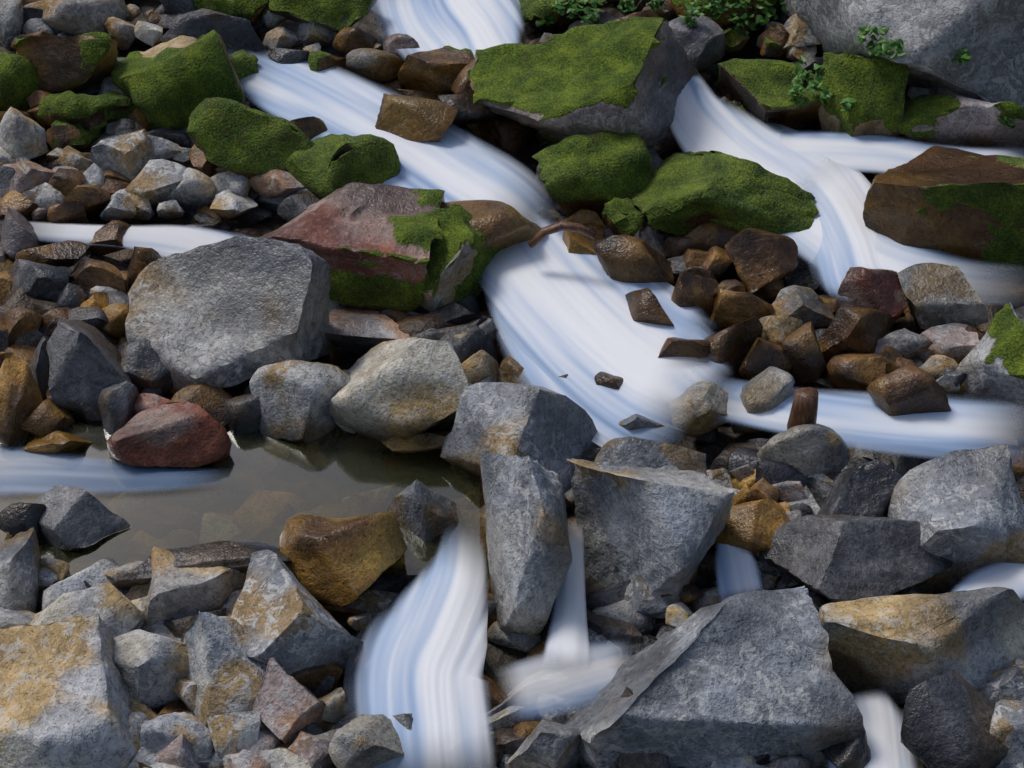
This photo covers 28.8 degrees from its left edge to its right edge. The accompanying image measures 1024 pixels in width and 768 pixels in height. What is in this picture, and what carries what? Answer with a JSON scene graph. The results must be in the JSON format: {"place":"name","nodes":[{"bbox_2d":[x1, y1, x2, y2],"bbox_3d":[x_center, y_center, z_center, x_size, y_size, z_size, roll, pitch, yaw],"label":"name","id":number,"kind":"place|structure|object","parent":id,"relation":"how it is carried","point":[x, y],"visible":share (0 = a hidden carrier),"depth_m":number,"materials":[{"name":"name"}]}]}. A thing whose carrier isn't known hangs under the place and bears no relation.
{"place":"outdoors","nodes":[
{"label":"outdoors","id":0,"kind":"place"},
{"bbox_2d":[357,549,488,763],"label":"stream water","id":1,"kind":"structure","parent":0,"point":[423,655],"depth_m":4.71,"materials":[{"name":"white liquid"}]},
{"bbox_2d":[0,0,1023,767],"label":"stream bed ground","id":2,"kind":"structure","parent":0,"point":[342,474],"depth_m":5.38,"materials":[{"name":"brown soil"}]},
{"bbox_2d":[0,0,1023,767],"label":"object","id":3,"kind":"object","parent":2,"relation":"on","point":[352,254],"visible":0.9,"depth_m":5.36,"materials":[{"name":"grey stone"}]},
{"bbox_2d":[42,224,234,256],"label":"stream water","id":4,"kind":"structure","parent":3,"relation":"on","point":[164,241],"depth_m":5.92,"materials":[{"name":"white liquid"}]},
{"bbox_2d":[376,0,520,55],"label":"stream water","id":5,"kind":"structure","parent":3,"relation":"on","point":[472,25],"depth_m":6.76,"materials":[{"name":"white liquid"}]},
{"bbox_2d":[536,0,1019,129],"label":"herb plants","id":6,"kind":"object","parent":3,"relation":"on","point":[591,17],"visible":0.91,"depth_m":6.55,"materials":[{"name":"green plant"}]},
{"bbox_2d":[787,387,818,429],"bbox_3d":[0.763,0.094,5.241,0.076,0.191,0.134,0,21,0],"label":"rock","id":7,"kind":"object","parent":3,"relation":"on","point":[804,408],"visible":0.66,"depth_m":5.18,"materials":[{"name":"brown stone"}]},
{"bbox_2d":[0,0,1023,767],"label":"bed rock","id":8,"kind":"object","parent":2,"relation":"on","point":[626,618],"visible":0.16,"depth_m":5.23,"materials":[{"name":"grey stone"}]},
{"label":"pool water","id":9,"kind":"object","parent":8,"relation":"in","visible":0},
{"bbox_2d":[0,451,181,490],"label":"stream water","id":10,"kind":"structure","parent":9,"relation":"on","point":[23,471],"depth_m":5.23,"materials":[{"name":"white liquid"}]},
{"bbox_2d":[0,0,1023,767],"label":"rocks","id":11,"kind":"object","parent":2,"relation":"on","point":[244,740],"visible":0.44,"depth_m":5.57,"materials":[{"name":"grey stone"}]},
{"bbox_2d":[490,299,572,400],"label":"stream water","id":12,"kind":"structure","parent":0,"point":[533,373],"depth_m":5.48,"materials":[{"name":"white liquid"}]},
{"bbox_2d":[517,646,615,713],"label":"stream water","id":13,"kind":"structure","parent":0,"point":[548,684],"depth_m":4.70,"materials":[{"name":"white liquid"}]},
{"bbox_2d":[546,534,588,659],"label":"stream water","id":14,"kind":"structure","parent":13,"relation":"on","point":[568,637],"depth_m":4.83,"materials":[{"name":"white liquid"}]},
{"bbox_2d":[486,223,696,446],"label":"stream water","id":15,"kind":"structure","parent":0,"point":[561,309],"depth_m":5.56,"materials":[{"name":"white liquid"}]},
{"bbox_2d":[241,57,531,208],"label":"stream water","id":16,"kind":"structure","parent":15,"relation":"on","point":[454,164],"depth_m":6.28,"materials":[{"name":"white liquid"}]},
{"bbox_2d":[528,221,596,247],"bbox_3d":[0.144,-0.426,5.692,0.200,0.080,0.030,2,21,5],"label":"dead branch","id":17,"kind":"object","parent":15,"relation":"in","point":[540,235],"visible":1,"depth_m":5.68,"materials":[{"name":"brown wood"}]},
{"bbox_2d":[669,323,719,400],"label":"stream water","id":18,"kind":"structure","parent":15,"relation":"in","point":[691,373],"depth_m":5.45,"materials":[{"name":"white liquid"}]},
{"bbox_2d":[717,543,759,595],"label":"stream water","id":19,"kind":"structure","parent":0,"point":[737,572],"depth_m":4.94,"materials":[{"name":"liquid"}]},
{"bbox_2d":[670,75,962,272],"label":"stream water","id":20,"kind":"structure","parent":0,"point":[705,119],"depth_m":6.22,"materials":[{"name":"white liquid"}]},
{"bbox_2d":[804,162,881,293],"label":"stream water","id":21,"kind":"structure","parent":0,"point":[838,191],"depth_m":5.92,"materials":[{"name":"white liquid"}]},
{"bbox_2d":[727,385,996,456],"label":"stream water","id":22,"kind":"structure","parent":0,"point":[862,420],"depth_m":5.32,"materials":[{"name":"white liquid"}]},
{"bbox_2d":[829,694,915,767],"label":"stream water","id":23,"kind":"structure","parent":0,"point":[882,724],"depth_m":4.57,"materials":[{"name":"white liquid"}]},
{"bbox_2d":[780,132,1011,171],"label":"stream water","id":24,"kind":"structure","parent":0,"point":[878,153],"depth_m":6.22,"materials":[{"name":"white liquid"}]},
{"bbox_2d":[955,562,1023,597],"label":"stream water","id":25,"kind":"structure","parent":0,"point":[1007,575],"depth_m":4.92,"materials":[{"name":"white liquid"}]}
]}

